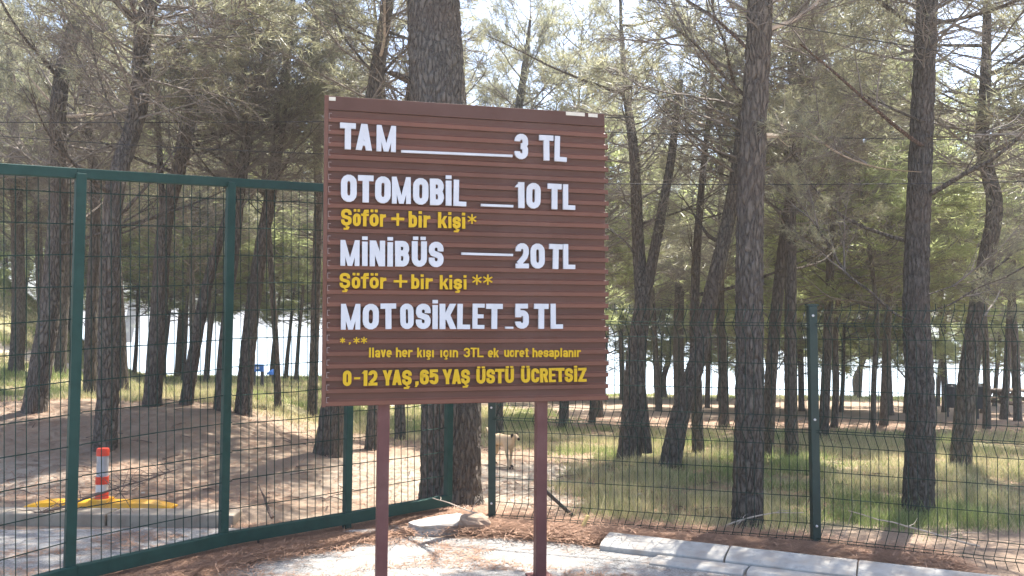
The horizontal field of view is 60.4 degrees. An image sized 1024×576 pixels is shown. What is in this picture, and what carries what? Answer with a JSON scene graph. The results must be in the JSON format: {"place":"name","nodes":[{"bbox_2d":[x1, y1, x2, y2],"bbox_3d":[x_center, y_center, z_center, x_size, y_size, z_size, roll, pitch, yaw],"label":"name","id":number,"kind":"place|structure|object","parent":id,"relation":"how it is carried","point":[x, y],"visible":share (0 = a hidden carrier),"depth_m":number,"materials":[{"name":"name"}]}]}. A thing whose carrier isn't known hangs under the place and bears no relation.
{"place":"outdoors","nodes":[
{"label":"outdoors","id":0,"kind":"place"},
{"bbox_2d":[1,136,322,153],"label":"cable","id":1,"kind":"object","parent":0,"point":[162,146],"visible":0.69,"depth_m":8.53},
{"bbox_2d":[0,527,748,575],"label":"road","id":2,"kind":"structure","parent":0,"point":[578,558],"depth_m":5.99,"materials":[{"name":"concrete"}]},
{"bbox_2d":[0,282,1023,575],"bbox_3d":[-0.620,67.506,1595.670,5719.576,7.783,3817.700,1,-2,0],"label":"ground","id":3,"kind":"structure","parent":0,"point":[254,514],"depth_m":8.95,"materials":[{"name":"soil"}]},
{"bbox_2d":[0,0,51,372],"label":"pine tree","id":4,"kind":"object","parent":3,"relation":"on","point":[20,305],"visible":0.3,"depth_m":16.66,"materials":[{"name":"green plant"}]},
{"bbox_2d":[0,244,85,300],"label":"pine tree","id":5,"kind":"object","parent":3,"relation":"on","point":[34,284],"visible":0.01,"depth_m":34.66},
{"bbox_2d":[0,51,89,265],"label":"pine tree","id":6,"kind":"object","parent":3,"relation":"on","point":[28,252],"visible":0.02,"depth_m":28.45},
{"bbox_2d":[0,103,152,327],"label":"pine tree","id":7,"kind":"object","parent":3,"relation":"on","point":[7,273],"visible":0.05,"depth_m":25.51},
{"bbox_2d":[0,0,155,316],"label":"pine tree","id":8,"kind":"object","parent":3,"relation":"on","point":[41,261],"visible":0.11,"depth_m":16.91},
{"bbox_2d":[0,9,161,374],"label":"pine tree","id":9,"kind":"object","parent":3,"relation":"on","point":[65,309],"visible":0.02,"depth_m":16.85,"materials":[{"name":"plant"}]},
{"bbox_2d":[1,133,170,341],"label":"pine tree","id":10,"kind":"object","parent":3,"relation":"on","point":[32,242],"visible":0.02,"depth_m":24.11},
{"bbox_2d":[0,0,171,393],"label":"pine tree","id":11,"kind":"object","parent":3,"relation":"on","point":[96,218],"visible":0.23,"depth_m":12.71,"materials":[{"name":"plant"}]},
{"bbox_2d":[24,496,177,508],"bbox_3d":[-3.346,1.749,7.173,1.190,0.070,0.178,1,-2,0],"label":"lane separator","id":12,"kind":"object","parent":3,"relation":"on","point":[124,504],"visible":0.74,"depth_m":7.10,"materials":[{"name":"yellow rubber"}]},
{"bbox_2d":[94,448,109,499],"bbox_3d":[-3.344,1.520,7.183,0.123,0.428,0.123,1,-2,0],"label":"lane marker post","id":13,"kind":"object","parent":12,"relation":"on","point":[105,459],"visible":0.76,"depth_m":7.15,"materials":[{"name":"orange plastic"}]},
{"bbox_2d":[27,186,175,326],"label":"pine tree","id":14,"kind":"object","parent":3,"relation":"on","point":[84,302],"visible":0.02,"depth_m":31.66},
{"bbox_2d":[0,0,204,413],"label":"pine tree","id":15,"kind":"object","parent":3,"relation":"on","point":[60,83],"visible":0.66,"depth_m":10.66,"materials":[{"name":"green plant"}]},
{"bbox_2d":[0,0,238,390],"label":"pine tree","id":16,"kind":"object","parent":3,"relation":"on","point":[124,367],"visible":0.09,"depth_m":14.42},
{"bbox_2d":[0,507,241,527],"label":"kerb","id":17,"kind":"structure","parent":3,"relation":"on","point":[203,520],"depth_m":6.84,"materials":[{"name":"beige concrete"}]},
{"bbox_2d":[125,291,135,341],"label":"pine tree","id":18,"kind":"object","parent":3,"relation":"on","point":[133,321],"visible":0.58,"depth_m":131.68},
{"bbox_2d":[84,202,199,372],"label":"pine tree","id":19,"kind":"object","parent":3,"relation":"on","point":[135,361],"visible":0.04,"depth_m":28.86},
{"bbox_2d":[0,0,319,451],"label":"pine tree","id":20,"kind":"object","parent":3,"relation":"on","point":[141,39],"visible":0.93,"depth_m":9.06,"materials":[{"name":"green plant"}]},
{"bbox_2d":[0,116,639,122],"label":"cable","id":21,"kind":"object","parent":20,"relation":"attached to","point":[220,122],"visible":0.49,"depth_m":9.58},
{"bbox_2d":[123,249,236,347],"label":"pine tree","id":22,"kind":"object","parent":3,"relation":"on","point":[196,302],"visible":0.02,"depth_m":32.89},
{"bbox_2d":[69,107,293,379],"bbox_3d":[-9.125,-1.204,24.648,5.529,7.770,7.024,-1,-3,30],"label":"pine tree","id":23,"kind":"object","parent":3,"relation":"on","point":[180,282],"visible":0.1,"depth_m":23.84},
{"bbox_2d":[124,272,244,376],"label":"pine tree","id":24,"kind":"object","parent":3,"relation":"on","point":[179,366],"visible":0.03,"depth_m":32.81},
{"bbox_2d":[175,298,195,374],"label":"pine tree","id":25,"kind":"object","parent":3,"relation":"on","point":[177,341],"visible":0.01,"depth_m":33.14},
{"bbox_2d":[68,0,308,406],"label":"pine tree","id":26,"kind":"object","parent":3,"relation":"on","point":[178,167],"visible":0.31,"depth_m":11.19,"materials":[{"name":"green plant"}]},
{"bbox_2d":[122,229,280,378],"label":"pine tree","id":27,"kind":"object","parent":3,"relation":"on","point":[219,316],"visible":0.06,"depth_m":28.92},
{"bbox_2d":[122,67,287,382],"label":"pine tree","id":28,"kind":"object","parent":3,"relation":"on","point":[220,212],"visible":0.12,"depth_m":20.96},
{"bbox_2d":[111,80,310,382],"bbox_3d":[-7.711,-1.510,22.414,5.912,8.000,5.507,1,-2,-18],"label":"pine tree","id":29,"kind":"object","parent":3,"relation":"on","point":[219,268],"visible":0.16,"depth_m":21.90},
{"bbox_2d":[123,171,304,377],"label":"pine tree","id":30,"kind":"object","parent":3,"relation":"on","point":[235,303],"visible":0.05,"depth_m":25.66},
{"bbox_2d":[0,163,452,575],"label":"gate","id":31,"kind":"structure","parent":3,"relation":"on","point":[347,517],"depth_m":5.82,"materials":[{"name":"metal"}]},
{"bbox_2d":[144,131,323,310],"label":"pine tree","id":32,"kind":"object","parent":3,"relation":"on","point":[244,289],"visible":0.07,"depth_m":24.17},
{"bbox_2d":[197,0,314,408],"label":"pine tree","id":33,"kind":"object","parent":3,"relation":"on","point":[276,358],"visible":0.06,"depth_m":13.07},
{"bbox_2d":[253,364,263,385],"bbox_3d":[-5.088,1.780,17.625,0.225,0.506,0.085,1,-2,0],"label":"beach sign","id":34,"kind":"object","parent":3,"relation":"on","point":[261,369],"visible":0.55,"depth_m":17.62,"materials":[{"name":"blue paint"}]},
{"bbox_2d":[195,208,322,330],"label":"pine tree","id":35,"kind":"object","parent":3,"relation":"on","point":[268,298],"visible":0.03,"depth_m":30.35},
{"bbox_2d":[160,0,366,411],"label":"pine tree","id":36,"kind":"object","parent":3,"relation":"on","point":[247,165],"visible":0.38,"depth_m":11.31,"materials":[{"name":"plant"}]},
{"bbox_2d":[154,0,374,404],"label":"pine tree","id":37,"kind":"object","parent":3,"relation":"on","point":[192,364],"visible":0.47,"depth_m":11.34,"materials":[{"name":"green plant"}]},
{"bbox_2d":[166,0,388,416],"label":"pine tree","id":38,"kind":"object","parent":3,"relation":"on","point":[245,376],"visible":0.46,"depth_m":11.57,"materials":[{"name":"green plant"}]},
{"bbox_2d":[235,208,321,375],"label":"pine tree","id":39,"kind":"object","parent":3,"relation":"on","point":[278,302],"visible":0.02,"depth_m":33.22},
{"bbox_2d":[237,171,322,377],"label":"pine tree","id":40,"kind":"object","parent":3,"relation":"on","point":[287,354],"visible":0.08,"depth_m":30.16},
{"bbox_2d":[242,135,323,379],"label":"pine tree","id":41,"kind":"object","parent":3,"relation":"on","point":[302,277],"visible":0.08,"depth_m":23.75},
{"bbox_2d":[261,1,366,416],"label":"pine tree","id":42,"kind":"object","parent":3,"relation":"on","point":[311,386],"visible":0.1,"depth_m":13.38,"materials":[{"name":"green plant"}]},
{"bbox_2d":[245,25,394,270],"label":"pine tree","id":43,"kind":"object","parent":3,"relation":"on","point":[304,217],"visible":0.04,"depth_m":19.63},
{"bbox_2d":[287,0,408,439],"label":"pine tree","id":44,"kind":"object","parent":3,"relation":"on","point":[400,423],"visible":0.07,"depth_m":11.78,"materials":[{"name":"green plant"}]},
{"bbox_2d":[253,0,502,457],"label":"pine tree","id":45,"kind":"object","parent":3,"relation":"on","point":[378,68],"visible":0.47,"depth_m":9.76,"materials":[{"name":"green plant"}]},
{"bbox_2d":[346,525,410,537],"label":"buried kerb block","id":46,"kind":"structure","parent":3,"relation":"on","point":[365,529],"depth_m":6.63,"materials":[{"name":"concrete"}]},
{"bbox_2d":[281,0,495,450],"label":"pine tree","id":47,"kind":"object","parent":3,"relation":"on","point":[478,38],"visible":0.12,"depth_m":10.64,"materials":[{"name":"green plant"}]},
{"bbox_2d":[316,0,528,508],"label":"pine tree","id":48,"kind":"object","parent":3,"relation":"on","point":[435,55],"visible":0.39,"depth_m":7.78,"materials":[{"name":"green plant"}]},
{"bbox_2d":[606,132,1021,140],"bbox_3d":[2.670,-1.443,8.267,6.527,0.070,0.008,1,-2,-5],"label":"cable","id":49,"kind":"object","parent":48,"relation":"attached to","point":[789,136],"visible":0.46,"depth_m":8.25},
{"bbox_2d":[408,513,461,536],"bbox_3d":[-0.525,1.846,6.792,0.544,0.162,0.262,2,-3,-30],"label":"broken concrete","id":50,"kind":"object","parent":3,"relation":"on","point":[429,525],"visible":0.47,"depth_m":6.67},
{"bbox_2d":[321,95,608,575],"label":"price board","id":51,"kind":"object","parent":3,"relation":"on","point":[465,260],"visible":1,"depth_m":5.41,"materials":[{"name":"wood"}]},
{"bbox_2d":[458,513,490,534],"bbox_3d":[-0.296,1.828,6.769,0.269,0.193,0.221,1,-2,0],"label":"boulder","id":52,"kind":"object","parent":3,"relation":"on","point":[478,520],"visible":0.59,"depth_m":6.69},
{"bbox_2d":[461,13,541,108],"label":"pine tree","id":53,"kind":"object","parent":3,"relation":"on","point":[495,62],"visible":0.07,"depth_m":16.99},
{"bbox_2d":[486,427,519,468],"bbox_3d":[-0.098,1.788,9.828,0.146,0.412,0.616,3,-3,-42],"label":"dog","id":54,"kind":"object","parent":3,"relation":"on","point":[501,439],"visible":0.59,"depth_m":9.74},
{"bbox_2d":[0,278,1023,541],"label":"grass","id":55,"kind":"structure","parent":3,"relation":"on","point":[664,474],"depth_m":9.62,"materials":[{"name":"plant"}]},
{"bbox_2d":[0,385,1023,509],"bbox_3d":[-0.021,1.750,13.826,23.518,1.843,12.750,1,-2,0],"label":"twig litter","id":56,"kind":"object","parent":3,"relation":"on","point":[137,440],"visible":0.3,"depth_m":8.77,"materials":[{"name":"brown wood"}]},
{"bbox_2d":[0,342,1023,575],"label":"fallen needles","id":57,"kind":"object","parent":3,"relation":"on","point":[198,563],"depth_m":6.53,"materials":[{"name":"plant"}]},
{"bbox_2d":[258,484,273,518],"bbox_3d":[-1.936,1.678,6.960,0.094,0.268,0.204,2,-3,-40],"label":"broken branch","id":58,"kind":"object","parent":57,"relation":"on","point":[271,515],"visible":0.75,"depth_m":6.94,"materials":[{"name":"grey wood"}]},
{"bbox_2d":[841,510,982,547],"bbox_3d":[2.869,1.728,6.377,0.957,0.236,0.177,0,-2,8],"label":"bent twig","id":59,"kind":"object","parent":57,"relation":"on","point":[963,542],"visible":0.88,"depth_m":6.36,"materials":[{"name":"brown wood"}]},
{"bbox_2d":[464,0,607,433],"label":"pine tree","id":60,"kind":"object","parent":3,"relation":"on","point":[540,36],"visible":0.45,"depth_m":14.02,"materials":[{"name":"green plant"}]},
{"bbox_2d":[487,0,696,429],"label":"pine tree","id":61,"kind":"object","parent":3,"relation":"on","point":[581,30],"visible":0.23,"depth_m":15.34,"materials":[{"name":"plant"}]},
{"bbox_2d":[486,0,726,459],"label":"pine tree","id":62,"kind":"object","parent":3,"relation":"on","point":[644,273],"visible":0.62,"depth_m":10.77,"materials":[{"name":"green plant"}]},
{"bbox_2d":[604,284,632,337],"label":"pine tree","id":63,"kind":"object","parent":3,"relation":"on","point":[613,317],"visible":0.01,"depth_m":28.30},
{"bbox_2d":[605,230,673,399],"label":"pine tree","id":64,"kind":"object","parent":3,"relation":"on","point":[621,349],"visible":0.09,"depth_m":30.66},
{"bbox_2d":[605,236,673,382],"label":"pine tree","id":65,"kind":"object","parent":3,"relation":"on","point":[622,318],"visible":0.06,"depth_m":31.47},
{"bbox_2d":[576,60,714,417],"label":"pine tree","id":66,"kind":"object","parent":3,"relation":"on","point":[599,403],"visible":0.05,"depth_m":19.71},
{"bbox_2d":[588,102,716,422],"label":"pine tree","id":67,"kind":"object","parent":3,"relation":"on","point":[625,278],"visible":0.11,"depth_m":17.81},
{"bbox_2d":[604,114,716,410],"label":"pine tree","id":68,"kind":"object","parent":3,"relation":"on","point":[658,403],"visible":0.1,"depth_m":23.82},
{"bbox_2d":[613,285,717,397],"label":"pine tree","id":69,"kind":"object","parent":3,"relation":"on","point":[664,377],"visible":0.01,"depth_m":33.99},
{"bbox_2d":[608,193,731,385],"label":"pine tree","id":70,"kind":"object","parent":3,"relation":"on","point":[671,329],"visible":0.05,"depth_m":32.51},
{"bbox_2d":[628,136,734,401],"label":"pine tree","id":71,"kind":"object","parent":3,"relation":"on","point":[678,347],"visible":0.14,"depth_m":23.90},
{"bbox_2d":[615,195,765,381],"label":"pine tree","id":72,"kind":"object","parent":3,"relation":"on","point":[665,348],"visible":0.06,"depth_m":31.39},
{"bbox_2d":[654,205,770,407],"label":"pine tree","id":73,"kind":"object","parent":3,"relation":"on","point":[707,383],"visible":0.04,"depth_m":25.80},
{"bbox_2d":[606,0,828,452],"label":"pine tree","id":74,"kind":"object","parent":3,"relation":"on","point":[696,293],"visible":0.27,"depth_m":11.62,"materials":[{"name":"green plant"}]},
{"bbox_2d":[655,202,782,400],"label":"pine tree","id":75,"kind":"object","parent":3,"relation":"on","point":[730,351],"visible":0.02,"depth_m":30.90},
{"bbox_2d":[662,240,781,366],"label":"pine tree","id":76,"kind":"object","parent":3,"relation":"on","point":[726,343],"visible":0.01,"depth_m":32.95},
{"bbox_2d":[562,0,882,529],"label":"pine tree","id":77,"kind":"object","parent":3,"relation":"on","point":[749,236],"visible":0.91,"depth_m":7.05,"materials":[{"name":"green plant"}]},
{"bbox_2d":[646,0,1023,64],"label":"cable","id":78,"kind":"object","parent":77,"relation":"attached to","point":[852,36],"visible":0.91,"depth_m":7.15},
{"bbox_2d":[648,40,807,428],"bbox_3d":[4.178,-1.114,17.176,3.352,7.796,3.072,0,-2,14],"label":"pine tree","id":79,"kind":"object","parent":3,"relation":"on","point":[722,374],"visible":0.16,"depth_m":16.98,"materials":[{"name":"plant"}]},
{"bbox_2d":[570,0,913,467],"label":"pine tree","id":80,"kind":"object","parent":3,"relation":"on","point":[684,399],"visible":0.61,"depth_m":9.94,"materials":[{"name":"green plant"}]},
{"bbox_2d":[488,304,1023,571],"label":"panel fence","id":81,"kind":"object","parent":3,"relation":"on","point":[813,432],"visible":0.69,"depth_m":6.38,"materials":[{"name":"metal"}]},
{"bbox_2d":[724,510,803,525],"bbox_3d":[1.962,1.808,6.903,0.636,0.140,0.142,1,-2,0],"label":"dry twig","id":82,"kind":"object","parent":3,"relation":"on","point":[739,521],"visible":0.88,"depth_m":6.86,"materials":[{"name":"brown wood"}]},
{"bbox_2d":[712,321,820,375],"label":"pine tree","id":83,"kind":"object","parent":3,"relation":"on","point":[730,369],"visible":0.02,"depth_m":34.81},
{"bbox_2d":[665,109,900,371],"bbox_3d":[6.671,-0.819,22.557,5.831,8.136,5.460,2,-3,-30],"label":"pine tree","id":84,"kind":"object","parent":3,"relation":"on","point":[801,309],"visible":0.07,"depth_m":22.11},
{"bbox_2d":[706,132,863,410],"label":"pine tree","id":85,"kind":"object","parent":3,"relation":"on","point":[801,400],"visible":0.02,"depth_m":23.88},
{"bbox_2d":[664,0,914,457],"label":"pine tree","id":86,"kind":"object","parent":3,"relation":"on","point":[790,274],"visible":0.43,"depth_m":10.93,"materials":[{"name":"green plant"}]},
{"bbox_2d":[678,0,911,456],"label":"pine tree","id":87,"kind":"object","parent":3,"relation":"on","point":[778,290],"visible":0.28,"depth_m":11.41,"materials":[{"name":"green plant"}]},
{"bbox_2d":[600,532,997,575],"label":"kerb","id":88,"kind":"structure","parent":3,"relation":"on","point":[707,557],"depth_m":5.79,"materials":[{"name":"concrete"}]},
{"bbox_2d":[726,237,899,380],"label":"pine tree","id":89,"kind":"object","parent":3,"relation":"on","point":[853,348],"visible":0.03,"depth_m":24.90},
{"bbox_2d":[716,87,960,427],"bbox_3d":[6.441,-0.679,16.956,4.622,6.853,4.119,1,-2,-12],"label":"pine tree","id":90,"kind":"object","parent":3,"relation":"on","point":[834,422],"visible":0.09,"depth_m":16.88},
{"bbox_2d":[718,0,968,436],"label":"pine tree","id":91,"kind":"object","parent":3,"relation":"on","point":[830,270],"visible":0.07,"depth_m":14.86,"materials":[{"name":"plant"}]},
{"bbox_2d":[763,142,958,411],"bbox_3d":[8.895,-0.580,24.027,5.472,7.969,6.963,2,-3,-31],"label":"pine tree","id":92,"kind":"object","parent":3,"relation":"on","point":[843,356],"visible":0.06,"depth_m":23.55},
{"bbox_2d":[720,0,1023,514],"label":"pine tree","id":93,"kind":"object","parent":3,"relation":"on","point":[916,264],"visible":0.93,"depth_m":7.75,"materials":[{"name":"green plant"}]},
{"bbox_2d":[605,181,1023,184],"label":"cable","id":94,"kind":"object","parent":93,"relation":"attached to","point":[816,184],"visible":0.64,"depth_m":7.77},
{"bbox_2d":[820,306,936,398],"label":"pine tree","id":95,"kind":"object","parent":3,"relation":"on","point":[861,377],"visible":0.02,"depth_m":35.39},
{"bbox_2d":[820,313,937,395],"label":"pine tree","id":96,"kind":"object","parent":3,"relation":"on","point":[855,383],"visible":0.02,"depth_m":38.61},
{"bbox_2d":[763,24,1011,437],"bbox_3d":[5.651,-0.816,14.611,4.627,6.710,3.974,2,-3,-33],"label":"pine tree","id":97,"kind":"object","parent":3,"relation":"on","point":[963,193],"visible":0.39,"depth_m":14.17,"materials":[{"name":"plant"}]},
{"bbox_2d":[796,204,985,415],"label":"pine tree","id":98,"kind":"object","parent":3,"relation":"on","point":[891,406],"visible":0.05,"depth_m":21.95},
{"bbox_2d":[797,25,993,425],"bbox_3d":[7.678,-1.305,18.108,4.262,8.338,4.666,0,-2,17],"label":"pine tree","id":99,"kind":"object","parent":3,"relation":"on","point":[884,400],"visible":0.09,"depth_m":17.86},
{"bbox_2d":[819,162,1023,412],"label":"pine tree","id":100,"kind":"object","parent":3,"relation":"on","point":[940,347],"visible":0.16,"depth_m":22.74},
{"bbox_2d":[845,74,1023,428],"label":"pine tree","id":101,"kind":"object","parent":3,"relation":"on","point":[987,385],"visible":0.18,"depth_m":16.86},
{"bbox_2d":[846,0,1023,465],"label":"pine tree","id":102,"kind":"object","parent":3,"relation":"on","point":[986,71],"visible":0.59,"depth_m":10.35,"materials":[{"name":"green plant"}]},
{"bbox_2d":[860,196,1023,405],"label":"pine tree","id":103,"kind":"object","parent":3,"relation":"on","point":[992,354],"visible":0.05,"depth_m":27.92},
{"bbox_2d":[870,197,1023,411],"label":"pine tree","id":104,"kind":"object","parent":3,"relation":"on","point":[942,364],"visible":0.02,"depth_m":24.25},
{"bbox_2d":[941,383,956,416],"bbox_3d":[10.842,2.788,21.733,0.430,0.860,0.419,1,-2,0],"label":"litter bin","id":105,"kind":"object","parent":3,"relation":"on","point":[950,399],"visible":0.74,"depth_m":21.61,"materials":[{"name":"plastic"}]},
{"bbox_2d":[930,190,1023,419],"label":"pine tree","id":106,"kind":"object","parent":3,"relation":"on","point":[1003,405],"visible":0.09,"depth_m":20.55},
{"bbox_2d":[936,0,1023,170],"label":"pine tree","id":107,"kind":"object","parent":3,"relation":"on","point":[985,110],"visible":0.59,"depth_m":9.69,"materials":[{"name":"plant"}]},
{"bbox_2d":[937,301,1023,400],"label":"pine tree","id":108,"kind":"object","parent":3,"relation":"on","point":[993,358],"visible":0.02,"depth_m":32.19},
{"bbox_2d":[938,64,1023,421],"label":"pine tree","id":109,"kind":"object","parent":3,"relation":"on","point":[1017,406],"visible":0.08,"depth_m":19.87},
{"bbox_2d":[938,197,1023,405],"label":"pine tree","id":110,"kind":"object","parent":3,"relation":"on","point":[1001,350],"visible":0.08,"depth_m":27.92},
{"bbox_2d":[977,383,991,418],"bbox_3d":[11.047,2.676,20.712,0.430,0.860,0.419,1,-2,0],"label":"litter bin","id":111,"kind":"object","parent":3,"relation":"on","point":[980,397],"visible":0.33,"depth_m":20.59,"materials":[{"name":"plastic"}]},
{"bbox_2d":[951,52,1023,258],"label":"pine tree","id":112,"kind":"object","parent":3,"relation":"on","point":[1016,178],"visible":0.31,"depth_m":13.55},
{"bbox_2d":[0,0,1023,328],"label":"sky","id":113,"kind":"structure","parent":0,"point":[521,4],"materials":[{"name":"white"}]},
{"bbox_2d":[82,321,1023,396],"bbox_3d":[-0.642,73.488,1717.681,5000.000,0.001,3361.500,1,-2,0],"label":"lake","id":114,"kind":"structure","parent":0,"point":[264,350],"depth_m":70.57,"materials":[{"name":"white liquid"}]},
{"bbox_2d":[979,388,1023,415],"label":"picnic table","id":115,"kind":"object","parent":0,"point":[999,391],"visible":0.27,"depth_m":22.98,"materials":[{"name":"wood"}]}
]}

